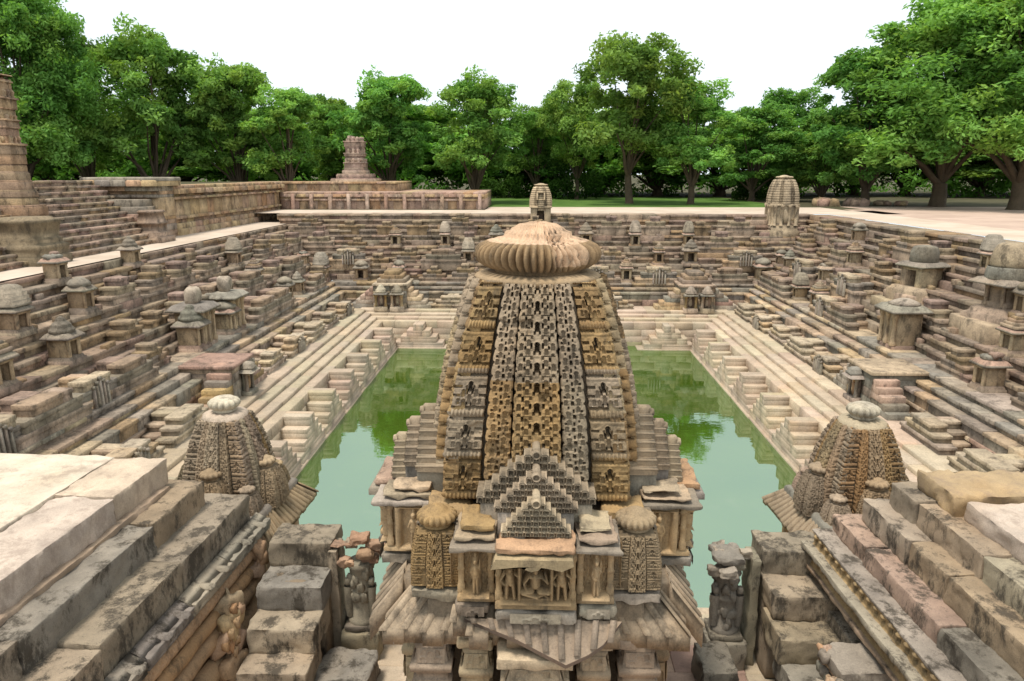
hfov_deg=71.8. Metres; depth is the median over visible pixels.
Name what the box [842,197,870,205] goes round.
rock pile
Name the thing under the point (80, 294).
shrine
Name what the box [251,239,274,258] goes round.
stair block
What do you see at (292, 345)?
stair block
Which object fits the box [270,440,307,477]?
water stair
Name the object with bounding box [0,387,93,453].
stair block
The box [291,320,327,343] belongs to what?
stair block
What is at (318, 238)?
stair block
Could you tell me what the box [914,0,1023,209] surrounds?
neem tree
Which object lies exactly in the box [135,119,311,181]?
neem tree
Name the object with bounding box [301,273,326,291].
stair block
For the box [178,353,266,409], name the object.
stair pier
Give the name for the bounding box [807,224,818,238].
stair block
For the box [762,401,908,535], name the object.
carved tower
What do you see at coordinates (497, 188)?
bush
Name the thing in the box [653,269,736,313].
shrine
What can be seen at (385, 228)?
stair block
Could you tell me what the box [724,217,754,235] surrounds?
stair block
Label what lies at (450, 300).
stair block
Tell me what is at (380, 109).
neem tree
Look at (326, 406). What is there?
water stair
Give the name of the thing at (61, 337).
shrine
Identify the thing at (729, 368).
water stair
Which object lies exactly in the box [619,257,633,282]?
shrine
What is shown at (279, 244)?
stair block
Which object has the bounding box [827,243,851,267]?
stair block
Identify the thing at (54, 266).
shrine
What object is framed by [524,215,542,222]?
stair block
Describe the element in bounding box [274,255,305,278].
stair block
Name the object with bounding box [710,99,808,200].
neem tree
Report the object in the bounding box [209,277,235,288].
stair block
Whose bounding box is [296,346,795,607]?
water
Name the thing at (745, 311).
stair block
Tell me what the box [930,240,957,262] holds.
stair block
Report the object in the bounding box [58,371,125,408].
stair block
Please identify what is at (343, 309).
stair block
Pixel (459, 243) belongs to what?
stair block
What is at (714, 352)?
water stair
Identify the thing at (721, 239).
stair block
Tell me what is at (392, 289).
corner pier
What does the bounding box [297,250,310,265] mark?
shrine
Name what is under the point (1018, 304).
shrine
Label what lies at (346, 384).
water stair
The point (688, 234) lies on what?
shrine
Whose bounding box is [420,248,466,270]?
stair block
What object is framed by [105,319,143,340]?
stair block
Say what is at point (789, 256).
shrine
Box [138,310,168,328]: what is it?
stair block
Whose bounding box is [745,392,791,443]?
water stair
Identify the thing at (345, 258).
stair block
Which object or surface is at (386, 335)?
water stair
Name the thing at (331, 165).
neem tree
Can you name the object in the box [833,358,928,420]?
stair pier
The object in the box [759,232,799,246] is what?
stone base
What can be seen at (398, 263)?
shrine
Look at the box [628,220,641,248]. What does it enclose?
shrine
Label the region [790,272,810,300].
shrine
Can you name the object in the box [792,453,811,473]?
water stair
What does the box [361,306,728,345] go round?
pool ledge
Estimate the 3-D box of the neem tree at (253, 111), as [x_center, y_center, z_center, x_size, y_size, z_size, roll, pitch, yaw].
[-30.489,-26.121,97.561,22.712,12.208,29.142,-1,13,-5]
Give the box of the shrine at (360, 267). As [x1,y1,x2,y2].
[352,260,369,281]
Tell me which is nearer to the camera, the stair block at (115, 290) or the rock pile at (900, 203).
the stair block at (115, 290)
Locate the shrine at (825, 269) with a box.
[816,262,834,283]
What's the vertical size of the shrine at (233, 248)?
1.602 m
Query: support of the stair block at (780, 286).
on the coping wall at (993, 423)
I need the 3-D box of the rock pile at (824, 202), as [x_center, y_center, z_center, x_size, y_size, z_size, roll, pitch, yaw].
[27.508,-11.996,62.050,2.229,1.228,1.841,0,13,2]
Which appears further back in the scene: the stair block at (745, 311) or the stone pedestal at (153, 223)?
the stair block at (745, 311)
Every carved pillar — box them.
[328,530,384,660]
[701,539,761,670]
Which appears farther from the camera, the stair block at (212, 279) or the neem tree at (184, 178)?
the neem tree at (184, 178)
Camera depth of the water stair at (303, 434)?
25.88 m
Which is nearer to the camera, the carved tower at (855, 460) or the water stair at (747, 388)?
the carved tower at (855, 460)
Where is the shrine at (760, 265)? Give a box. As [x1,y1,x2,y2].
[752,258,773,283]
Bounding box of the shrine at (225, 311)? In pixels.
[215,300,241,334]
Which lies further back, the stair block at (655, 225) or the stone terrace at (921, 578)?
the stair block at (655, 225)
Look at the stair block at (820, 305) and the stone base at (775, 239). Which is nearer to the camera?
the stair block at (820, 305)
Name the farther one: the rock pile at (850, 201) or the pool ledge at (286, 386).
the rock pile at (850, 201)
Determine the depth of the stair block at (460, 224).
48.80 m
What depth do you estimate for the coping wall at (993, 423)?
24.34 m
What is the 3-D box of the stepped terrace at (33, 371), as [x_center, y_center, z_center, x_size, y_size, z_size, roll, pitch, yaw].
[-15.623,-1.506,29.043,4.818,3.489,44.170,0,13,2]
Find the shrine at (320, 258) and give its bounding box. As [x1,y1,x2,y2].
[312,252,331,280]
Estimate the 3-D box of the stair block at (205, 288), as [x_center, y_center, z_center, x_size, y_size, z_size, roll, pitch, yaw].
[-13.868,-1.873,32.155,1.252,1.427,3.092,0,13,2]
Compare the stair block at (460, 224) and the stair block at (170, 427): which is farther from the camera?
the stair block at (460, 224)
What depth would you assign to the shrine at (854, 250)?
37.90 m
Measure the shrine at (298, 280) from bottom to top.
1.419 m
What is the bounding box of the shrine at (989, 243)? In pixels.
[975,234,1004,273]
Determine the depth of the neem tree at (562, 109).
74.88 m
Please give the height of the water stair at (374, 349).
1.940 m
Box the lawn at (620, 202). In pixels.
[488,197,764,206]
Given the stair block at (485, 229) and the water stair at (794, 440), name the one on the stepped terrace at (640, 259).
the stair block at (485, 229)
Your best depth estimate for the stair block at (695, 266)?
45.71 m
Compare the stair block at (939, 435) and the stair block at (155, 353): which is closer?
the stair block at (939, 435)
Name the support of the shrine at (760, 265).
on the coping wall at (993, 423)
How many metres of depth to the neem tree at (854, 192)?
93.32 m
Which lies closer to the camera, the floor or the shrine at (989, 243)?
the floor
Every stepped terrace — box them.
[0,225,312,411]
[277,213,813,280]
[771,215,1023,396]
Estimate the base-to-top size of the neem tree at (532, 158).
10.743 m
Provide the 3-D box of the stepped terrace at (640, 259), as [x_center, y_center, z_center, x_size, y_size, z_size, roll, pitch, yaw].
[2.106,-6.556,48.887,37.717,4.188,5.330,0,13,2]
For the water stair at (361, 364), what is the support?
attached to the pool ledge at (286, 386)
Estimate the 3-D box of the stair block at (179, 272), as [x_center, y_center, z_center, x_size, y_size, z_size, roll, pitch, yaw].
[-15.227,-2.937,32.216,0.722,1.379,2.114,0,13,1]
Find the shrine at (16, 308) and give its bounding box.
[0,284,37,338]
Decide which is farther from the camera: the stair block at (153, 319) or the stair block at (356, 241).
the stair block at (356, 241)
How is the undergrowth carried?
on the ground at (921, 198)
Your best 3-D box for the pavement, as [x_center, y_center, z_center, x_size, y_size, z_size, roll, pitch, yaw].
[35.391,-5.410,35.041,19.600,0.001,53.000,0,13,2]
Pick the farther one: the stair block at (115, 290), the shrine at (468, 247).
the shrine at (468, 247)
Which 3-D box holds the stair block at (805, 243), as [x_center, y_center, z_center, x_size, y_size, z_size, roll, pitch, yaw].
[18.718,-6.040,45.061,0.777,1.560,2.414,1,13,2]
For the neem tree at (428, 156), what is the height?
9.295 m
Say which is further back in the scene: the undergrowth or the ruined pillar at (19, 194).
the undergrowth
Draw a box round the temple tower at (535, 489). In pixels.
[368,221,704,680]
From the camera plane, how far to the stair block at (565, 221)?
48.54 m
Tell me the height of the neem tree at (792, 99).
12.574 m
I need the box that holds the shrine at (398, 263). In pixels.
[392,260,406,271]
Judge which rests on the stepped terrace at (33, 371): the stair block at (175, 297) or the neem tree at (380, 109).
the stair block at (175, 297)
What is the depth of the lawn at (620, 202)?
69.73 m
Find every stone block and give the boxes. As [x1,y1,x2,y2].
[314,646,380,680]
[691,641,738,680]
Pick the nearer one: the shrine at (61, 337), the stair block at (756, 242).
the shrine at (61, 337)
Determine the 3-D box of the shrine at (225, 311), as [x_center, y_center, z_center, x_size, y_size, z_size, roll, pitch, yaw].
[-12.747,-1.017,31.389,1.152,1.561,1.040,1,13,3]
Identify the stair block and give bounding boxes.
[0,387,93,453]
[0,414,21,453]
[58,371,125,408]
[89,439,164,458]
[94,276,140,305]
[95,354,159,397]
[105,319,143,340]
[131,342,171,366]
[135,265,174,301]
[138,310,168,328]
[140,403,208,447]
[162,291,183,318]
[165,260,195,290]
[188,281,217,300]
[191,255,220,282]
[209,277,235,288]
[229,270,266,297]
[236,523,342,680]
[244,295,280,324]
[249,348,286,374]
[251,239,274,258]
[256,287,294,314]
[262,259,282,286]
[269,234,289,256]
[270,333,309,358]
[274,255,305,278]
[285,232,303,252]
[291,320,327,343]
[294,215,326,234]
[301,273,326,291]
[303,231,334,250]
[309,265,329,281]
[311,311,339,329]
[325,301,354,319]
[328,248,370,269]
[339,220,359,234]
[348,237,366,245]
[371,252,389,262]
[377,221,396,234]
[392,247,420,263]
[406,220,427,234]
[418,265,447,280]
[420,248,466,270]
[431,293,460,308]
[447,263,475,281]
[448,213,477,234]
[454,231,482,251]
[480,220,501,234]
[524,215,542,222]
[553,213,580,235]
[589,265,620,286]
[596,216,626,235]
[598,246,630,269]
[613,294,633,309]
[634,265,676,283]
[641,216,670,235]
[680,264,709,277]
[694,221,710,235]
[703,231,738,252]
[708,267,752,283]
[722,249,762,271]
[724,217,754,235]
[734,303,765,321]
[744,237,767,247]
[749,313,782,333]
[751,530,841,680]
[757,271,787,289]
[767,276,793,302]
[768,215,804,230]
[768,324,801,345]
[783,336,827,362]
[789,258,822,286]
[793,233,816,257]
[806,351,850,381]
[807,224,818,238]
[809,294,845,316]
[814,219,838,242]
[816,247,830,257]
[823,302,867,330]
[826,268,852,286]
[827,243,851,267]
[830,272,873,303]
[869,261,895,275]
[878,238,899,257]
[892,230,929,260]
[899,412,971,454]
[922,299,952,327]
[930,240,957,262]
[935,347,976,382]
[947,448,1023,472]
[1010,392,1023,410]
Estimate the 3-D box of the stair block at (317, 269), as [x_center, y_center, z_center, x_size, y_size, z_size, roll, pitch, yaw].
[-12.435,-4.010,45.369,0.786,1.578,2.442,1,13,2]
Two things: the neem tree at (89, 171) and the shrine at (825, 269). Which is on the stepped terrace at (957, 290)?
the shrine at (825, 269)
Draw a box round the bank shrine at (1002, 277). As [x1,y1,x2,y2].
[960,242,1023,323]
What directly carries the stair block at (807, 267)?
on the stepped terrace at (957, 290)
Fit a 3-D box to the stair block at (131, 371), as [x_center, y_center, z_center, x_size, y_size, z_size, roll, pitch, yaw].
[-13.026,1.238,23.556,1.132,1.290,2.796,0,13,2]
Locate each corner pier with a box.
[351,268,432,311]
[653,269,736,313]
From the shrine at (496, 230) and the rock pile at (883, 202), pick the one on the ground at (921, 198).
the rock pile at (883, 202)
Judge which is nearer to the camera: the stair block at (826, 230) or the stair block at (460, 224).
the stair block at (826, 230)
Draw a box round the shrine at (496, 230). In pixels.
[488,224,503,237]
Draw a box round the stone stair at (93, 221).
[0,180,175,271]
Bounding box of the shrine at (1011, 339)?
[993,313,1023,358]
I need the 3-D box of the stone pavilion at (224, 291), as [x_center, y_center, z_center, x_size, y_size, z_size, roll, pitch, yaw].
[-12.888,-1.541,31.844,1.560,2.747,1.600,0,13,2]
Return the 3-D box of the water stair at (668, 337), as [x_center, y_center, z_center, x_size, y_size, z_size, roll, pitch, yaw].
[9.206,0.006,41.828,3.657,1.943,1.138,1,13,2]
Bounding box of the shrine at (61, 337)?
[39,316,86,367]
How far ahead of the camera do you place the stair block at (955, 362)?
24.46 m
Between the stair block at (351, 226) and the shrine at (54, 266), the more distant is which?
the stair block at (351, 226)
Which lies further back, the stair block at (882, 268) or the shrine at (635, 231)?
the shrine at (635, 231)
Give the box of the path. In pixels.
[258,207,1023,240]
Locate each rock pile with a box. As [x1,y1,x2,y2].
[812,197,840,206]
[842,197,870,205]
[873,200,891,205]
[894,201,907,205]
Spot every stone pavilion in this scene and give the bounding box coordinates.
[165,286,220,344]
[204,276,248,328]
[874,298,933,349]
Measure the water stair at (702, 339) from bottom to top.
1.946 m
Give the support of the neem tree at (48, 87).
on the ground at (921, 198)
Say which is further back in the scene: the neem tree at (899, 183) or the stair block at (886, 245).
the neem tree at (899, 183)
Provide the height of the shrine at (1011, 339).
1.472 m
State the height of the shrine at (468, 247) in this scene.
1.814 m
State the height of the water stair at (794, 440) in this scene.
1.943 m
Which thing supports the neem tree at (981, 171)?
on the ground at (921, 198)
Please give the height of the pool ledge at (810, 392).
2.488 m
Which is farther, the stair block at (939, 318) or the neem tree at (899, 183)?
the neem tree at (899, 183)
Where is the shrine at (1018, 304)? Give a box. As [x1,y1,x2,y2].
[1008,282,1023,316]
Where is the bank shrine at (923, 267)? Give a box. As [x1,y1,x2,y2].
[885,245,950,302]
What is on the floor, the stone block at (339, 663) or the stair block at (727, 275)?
the stone block at (339, 663)
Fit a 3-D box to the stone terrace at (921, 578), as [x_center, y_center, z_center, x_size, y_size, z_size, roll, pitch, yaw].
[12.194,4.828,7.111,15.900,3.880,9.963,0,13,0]
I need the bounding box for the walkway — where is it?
[0,219,281,280]
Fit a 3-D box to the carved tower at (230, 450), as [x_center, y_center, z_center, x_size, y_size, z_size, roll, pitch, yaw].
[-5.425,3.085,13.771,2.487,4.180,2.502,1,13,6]
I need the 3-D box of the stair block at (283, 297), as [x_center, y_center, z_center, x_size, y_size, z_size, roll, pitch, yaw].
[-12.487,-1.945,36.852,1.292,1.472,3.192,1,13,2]
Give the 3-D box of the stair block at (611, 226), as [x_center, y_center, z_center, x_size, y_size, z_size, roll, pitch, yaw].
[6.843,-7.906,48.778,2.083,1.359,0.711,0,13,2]
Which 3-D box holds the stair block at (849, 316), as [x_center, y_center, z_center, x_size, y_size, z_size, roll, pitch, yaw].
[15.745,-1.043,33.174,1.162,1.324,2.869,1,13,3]
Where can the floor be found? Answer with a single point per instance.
(390, 661)
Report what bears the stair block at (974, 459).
on the pool ledge at (810, 392)
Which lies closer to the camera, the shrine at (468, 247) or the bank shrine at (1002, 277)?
the bank shrine at (1002, 277)
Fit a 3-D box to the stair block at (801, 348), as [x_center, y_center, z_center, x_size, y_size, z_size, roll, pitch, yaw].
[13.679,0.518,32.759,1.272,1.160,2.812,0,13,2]
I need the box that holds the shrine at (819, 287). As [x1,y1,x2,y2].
[808,280,829,307]
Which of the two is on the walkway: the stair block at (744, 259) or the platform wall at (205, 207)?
the platform wall at (205, 207)
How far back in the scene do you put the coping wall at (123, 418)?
24.22 m
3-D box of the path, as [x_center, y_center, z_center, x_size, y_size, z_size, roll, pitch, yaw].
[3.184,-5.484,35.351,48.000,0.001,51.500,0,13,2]
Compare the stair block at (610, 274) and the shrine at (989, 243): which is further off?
the stair block at (610, 274)
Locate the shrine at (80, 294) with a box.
[61,277,98,314]
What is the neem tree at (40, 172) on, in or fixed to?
on the ground at (921, 198)
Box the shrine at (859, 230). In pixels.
[849,222,868,243]
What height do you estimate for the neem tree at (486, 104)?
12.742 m
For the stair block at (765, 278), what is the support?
on the coping wall at (993, 423)
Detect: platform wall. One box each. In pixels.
[173,182,284,235]
[280,190,490,209]
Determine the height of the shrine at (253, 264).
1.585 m
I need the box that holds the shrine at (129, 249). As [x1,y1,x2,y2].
[116,236,143,268]
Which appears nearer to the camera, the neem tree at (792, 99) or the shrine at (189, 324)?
the shrine at (189, 324)
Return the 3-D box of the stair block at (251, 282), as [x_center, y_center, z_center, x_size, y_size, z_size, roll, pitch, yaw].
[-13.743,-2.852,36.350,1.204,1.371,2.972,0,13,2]
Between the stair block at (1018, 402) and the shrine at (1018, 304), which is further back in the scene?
the shrine at (1018, 304)
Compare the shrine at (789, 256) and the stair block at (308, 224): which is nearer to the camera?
the shrine at (789, 256)
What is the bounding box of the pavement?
[847,207,1023,230]
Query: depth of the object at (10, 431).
17.71 m
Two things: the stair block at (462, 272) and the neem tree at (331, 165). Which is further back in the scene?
the neem tree at (331, 165)
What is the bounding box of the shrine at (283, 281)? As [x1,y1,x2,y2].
[274,276,295,299]
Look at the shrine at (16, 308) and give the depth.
21.67 m
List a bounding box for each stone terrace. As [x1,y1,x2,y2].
[0,453,270,680]
[801,469,1023,680]
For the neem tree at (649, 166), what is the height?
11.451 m
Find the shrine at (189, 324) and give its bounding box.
[170,304,211,351]
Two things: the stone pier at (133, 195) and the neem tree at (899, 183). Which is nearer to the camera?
the stone pier at (133, 195)
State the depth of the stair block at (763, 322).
37.93 m
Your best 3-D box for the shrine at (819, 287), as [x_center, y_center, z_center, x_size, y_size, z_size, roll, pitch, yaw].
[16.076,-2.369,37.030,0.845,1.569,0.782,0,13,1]
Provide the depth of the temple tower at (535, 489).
8.83 m
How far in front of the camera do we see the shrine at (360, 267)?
46.34 m
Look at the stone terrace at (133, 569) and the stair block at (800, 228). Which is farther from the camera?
the stair block at (800, 228)
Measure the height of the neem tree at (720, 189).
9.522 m
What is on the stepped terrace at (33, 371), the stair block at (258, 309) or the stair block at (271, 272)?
the stair block at (271, 272)
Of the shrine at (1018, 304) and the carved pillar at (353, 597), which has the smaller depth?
the carved pillar at (353, 597)
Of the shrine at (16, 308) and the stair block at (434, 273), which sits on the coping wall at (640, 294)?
the stair block at (434, 273)
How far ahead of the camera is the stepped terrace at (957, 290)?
30.65 m
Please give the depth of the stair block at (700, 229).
48.44 m
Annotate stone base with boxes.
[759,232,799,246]
[870,289,1000,344]
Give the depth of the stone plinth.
59.55 m
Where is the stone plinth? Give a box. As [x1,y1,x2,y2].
[249,181,411,191]
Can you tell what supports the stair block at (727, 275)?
on the coping wall at (640, 294)
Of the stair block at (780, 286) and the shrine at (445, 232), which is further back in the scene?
the shrine at (445, 232)
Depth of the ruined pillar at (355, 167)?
60.66 m
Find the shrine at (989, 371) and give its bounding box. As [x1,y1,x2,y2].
[967,351,1013,392]
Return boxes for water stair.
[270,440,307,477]
[280,411,328,463]
[306,388,348,438]
[327,368,364,413]
[345,353,378,389]
[359,339,389,372]
[372,327,397,357]
[396,321,446,348]
[635,323,691,350]
[690,329,716,363]
[701,342,730,377]
[714,356,747,395]
[730,372,767,417]
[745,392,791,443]
[766,417,819,472]
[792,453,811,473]
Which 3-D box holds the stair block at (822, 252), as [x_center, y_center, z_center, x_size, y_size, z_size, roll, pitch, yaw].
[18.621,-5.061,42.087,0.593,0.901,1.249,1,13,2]
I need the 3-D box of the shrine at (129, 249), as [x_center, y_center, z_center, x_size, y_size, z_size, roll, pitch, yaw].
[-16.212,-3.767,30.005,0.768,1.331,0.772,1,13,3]
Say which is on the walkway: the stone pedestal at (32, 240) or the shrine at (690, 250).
the stone pedestal at (32, 240)
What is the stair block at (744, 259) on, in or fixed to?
on the stepped terrace at (640, 259)
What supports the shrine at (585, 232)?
on the stepped terrace at (640, 259)
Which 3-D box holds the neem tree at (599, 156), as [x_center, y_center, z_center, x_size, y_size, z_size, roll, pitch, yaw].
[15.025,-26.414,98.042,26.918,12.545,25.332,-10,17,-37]
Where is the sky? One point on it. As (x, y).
(315, 46)
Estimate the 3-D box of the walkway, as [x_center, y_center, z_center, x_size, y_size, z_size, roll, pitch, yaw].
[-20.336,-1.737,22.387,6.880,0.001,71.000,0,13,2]
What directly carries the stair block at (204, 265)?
on the stepped terrace at (33, 371)
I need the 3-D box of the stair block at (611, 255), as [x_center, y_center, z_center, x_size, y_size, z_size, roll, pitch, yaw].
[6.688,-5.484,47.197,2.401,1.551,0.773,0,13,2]
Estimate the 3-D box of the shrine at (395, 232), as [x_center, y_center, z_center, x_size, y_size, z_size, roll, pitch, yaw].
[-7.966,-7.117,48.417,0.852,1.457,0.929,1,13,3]
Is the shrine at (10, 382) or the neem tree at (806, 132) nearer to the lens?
the shrine at (10, 382)
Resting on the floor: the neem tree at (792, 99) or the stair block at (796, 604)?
the stair block at (796, 604)
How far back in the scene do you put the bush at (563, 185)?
79.05 m
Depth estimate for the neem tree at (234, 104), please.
63.57 m
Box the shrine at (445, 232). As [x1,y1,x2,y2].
[439,221,451,247]
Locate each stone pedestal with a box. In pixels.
[0,216,72,266]
[136,210,175,242]
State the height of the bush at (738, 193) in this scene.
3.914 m
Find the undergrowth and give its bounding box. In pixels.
[32,145,1011,197]
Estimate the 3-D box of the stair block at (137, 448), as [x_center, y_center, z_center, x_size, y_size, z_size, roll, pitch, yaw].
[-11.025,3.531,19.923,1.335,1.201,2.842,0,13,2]
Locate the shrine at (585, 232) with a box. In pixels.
[578,222,593,240]
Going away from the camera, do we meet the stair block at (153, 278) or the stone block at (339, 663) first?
the stone block at (339, 663)
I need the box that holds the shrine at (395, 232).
[388,226,402,247]
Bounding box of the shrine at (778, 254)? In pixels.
[774,249,786,265]
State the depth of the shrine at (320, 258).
46.17 m
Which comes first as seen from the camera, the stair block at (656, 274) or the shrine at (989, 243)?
the shrine at (989, 243)
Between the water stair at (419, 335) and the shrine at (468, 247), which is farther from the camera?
the shrine at (468, 247)
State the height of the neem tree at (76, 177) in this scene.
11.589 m
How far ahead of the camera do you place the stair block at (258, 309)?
34.16 m
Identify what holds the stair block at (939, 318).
on the stepped terrace at (957, 290)
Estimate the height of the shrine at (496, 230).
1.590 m
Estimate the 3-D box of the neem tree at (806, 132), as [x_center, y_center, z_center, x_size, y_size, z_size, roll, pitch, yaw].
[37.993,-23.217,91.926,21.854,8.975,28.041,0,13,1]
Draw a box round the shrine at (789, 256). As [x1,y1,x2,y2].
[781,249,796,268]
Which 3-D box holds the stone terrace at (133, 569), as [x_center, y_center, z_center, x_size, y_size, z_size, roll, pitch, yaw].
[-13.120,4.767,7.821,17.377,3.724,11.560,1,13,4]
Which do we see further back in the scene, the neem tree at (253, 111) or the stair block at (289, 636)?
the neem tree at (253, 111)
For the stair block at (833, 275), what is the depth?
37.09 m
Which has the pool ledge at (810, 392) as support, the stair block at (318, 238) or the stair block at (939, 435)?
the stair block at (939, 435)
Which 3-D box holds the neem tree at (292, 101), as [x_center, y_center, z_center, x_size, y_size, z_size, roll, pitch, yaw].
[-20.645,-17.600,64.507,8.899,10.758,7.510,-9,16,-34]
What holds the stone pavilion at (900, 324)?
on the coping wall at (993, 423)
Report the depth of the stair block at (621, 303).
43.88 m
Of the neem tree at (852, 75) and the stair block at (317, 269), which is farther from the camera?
the neem tree at (852, 75)
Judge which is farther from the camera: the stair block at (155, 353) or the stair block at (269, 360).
the stair block at (269, 360)
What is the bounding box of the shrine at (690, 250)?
[681,239,699,266]
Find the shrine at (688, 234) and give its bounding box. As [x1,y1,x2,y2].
[681,221,694,247]
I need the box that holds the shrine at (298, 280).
[292,271,305,294]
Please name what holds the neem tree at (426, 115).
on the ground at (921, 198)
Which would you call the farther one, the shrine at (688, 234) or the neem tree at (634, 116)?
the neem tree at (634, 116)
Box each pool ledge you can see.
[159,308,382,479]
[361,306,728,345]
[705,311,962,481]
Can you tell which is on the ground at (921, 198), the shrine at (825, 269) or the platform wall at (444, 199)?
the platform wall at (444, 199)
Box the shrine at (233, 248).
[224,237,243,265]
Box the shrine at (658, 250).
[651,243,665,264]
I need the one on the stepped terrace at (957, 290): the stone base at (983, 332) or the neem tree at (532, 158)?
the stone base at (983, 332)
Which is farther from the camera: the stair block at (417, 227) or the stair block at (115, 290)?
the stair block at (417, 227)
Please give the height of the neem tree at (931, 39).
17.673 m
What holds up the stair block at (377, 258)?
on the stepped terrace at (640, 259)
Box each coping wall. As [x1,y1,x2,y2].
[17,281,344,455]
[330,279,754,305]
[744,283,1023,457]
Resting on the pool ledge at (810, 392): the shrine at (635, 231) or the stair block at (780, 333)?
the stair block at (780, 333)
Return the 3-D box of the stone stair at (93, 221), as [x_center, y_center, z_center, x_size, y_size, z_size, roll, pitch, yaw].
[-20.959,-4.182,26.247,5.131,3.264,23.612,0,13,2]
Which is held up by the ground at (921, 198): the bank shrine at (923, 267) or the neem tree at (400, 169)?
the neem tree at (400, 169)
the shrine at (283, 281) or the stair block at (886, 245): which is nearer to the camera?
the stair block at (886, 245)
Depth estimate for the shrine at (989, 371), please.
22.79 m
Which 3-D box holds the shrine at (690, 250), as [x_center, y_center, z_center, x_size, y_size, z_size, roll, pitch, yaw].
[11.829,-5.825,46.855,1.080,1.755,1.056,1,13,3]
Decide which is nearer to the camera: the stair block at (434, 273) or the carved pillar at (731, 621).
the carved pillar at (731, 621)
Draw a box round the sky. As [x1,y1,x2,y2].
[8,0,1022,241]
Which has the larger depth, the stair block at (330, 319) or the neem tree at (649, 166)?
the neem tree at (649, 166)
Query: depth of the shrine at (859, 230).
39.48 m
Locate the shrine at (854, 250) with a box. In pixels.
[844,241,864,265]
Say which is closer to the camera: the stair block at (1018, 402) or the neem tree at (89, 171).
the stair block at (1018, 402)
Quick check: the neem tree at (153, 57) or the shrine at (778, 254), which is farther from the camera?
the neem tree at (153, 57)
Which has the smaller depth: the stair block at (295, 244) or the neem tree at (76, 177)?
the stair block at (295, 244)
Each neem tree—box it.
[0,0,113,179]
[33,121,135,180]
[34,135,151,177]
[41,35,122,176]
[72,11,229,176]
[111,117,231,181]
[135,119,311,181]
[165,52,285,181]
[221,106,332,180]
[234,84,332,180]
[297,130,441,177]
[300,93,371,180]
[325,64,435,183]
[365,103,469,189]
[414,126,559,184]
[427,64,539,189]
[479,117,620,193]
[501,103,570,188]
[534,78,619,198]
[561,108,674,193]
[572,30,710,203]
[587,114,747,195]
[642,74,747,203]
[643,125,808,195]
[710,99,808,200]
[752,86,829,168]
[752,129,873,187]
[777,128,859,196]
[807,44,951,199]
[818,0,1023,206]
[848,155,962,194]
[888,154,1000,194]
[908,145,1011,195]
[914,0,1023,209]
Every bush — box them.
[479,173,526,197]
[544,162,604,199]
[729,170,777,199]
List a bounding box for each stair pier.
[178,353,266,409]
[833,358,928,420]
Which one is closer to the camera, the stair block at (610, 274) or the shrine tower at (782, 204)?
the stair block at (610, 274)
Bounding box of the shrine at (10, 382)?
[0,340,22,397]
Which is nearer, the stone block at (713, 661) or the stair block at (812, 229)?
the stone block at (713, 661)
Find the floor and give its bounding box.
[376,607,775,680]
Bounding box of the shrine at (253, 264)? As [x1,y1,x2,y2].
[244,258,264,274]
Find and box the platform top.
[181,182,237,183]
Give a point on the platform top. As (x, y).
(204, 182)
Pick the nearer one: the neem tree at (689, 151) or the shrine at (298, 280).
the shrine at (298, 280)
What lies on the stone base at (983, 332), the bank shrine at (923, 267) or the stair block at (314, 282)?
the bank shrine at (923, 267)
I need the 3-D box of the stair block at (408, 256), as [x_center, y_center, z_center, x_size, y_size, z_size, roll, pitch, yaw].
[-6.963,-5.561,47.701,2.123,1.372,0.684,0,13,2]
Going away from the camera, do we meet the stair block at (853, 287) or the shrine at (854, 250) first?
the stair block at (853, 287)
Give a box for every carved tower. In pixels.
[177,394,318,568]
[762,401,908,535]
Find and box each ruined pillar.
[0,74,48,215]
[330,136,381,181]
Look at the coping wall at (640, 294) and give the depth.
45.41 m
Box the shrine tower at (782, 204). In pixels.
[764,175,800,236]
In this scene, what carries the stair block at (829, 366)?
on the pool ledge at (810, 392)
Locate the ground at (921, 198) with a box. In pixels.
[71,175,1023,241]
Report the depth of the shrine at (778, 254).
46.03 m
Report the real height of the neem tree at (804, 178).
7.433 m
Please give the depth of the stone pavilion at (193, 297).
28.59 m
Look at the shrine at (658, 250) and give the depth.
46.82 m
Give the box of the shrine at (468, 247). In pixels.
[461,237,475,263]
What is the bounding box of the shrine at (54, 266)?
[37,251,70,285]
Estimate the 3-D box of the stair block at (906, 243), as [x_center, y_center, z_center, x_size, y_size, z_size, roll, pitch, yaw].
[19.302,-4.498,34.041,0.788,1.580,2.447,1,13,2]
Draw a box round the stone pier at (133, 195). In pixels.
[80,177,180,235]

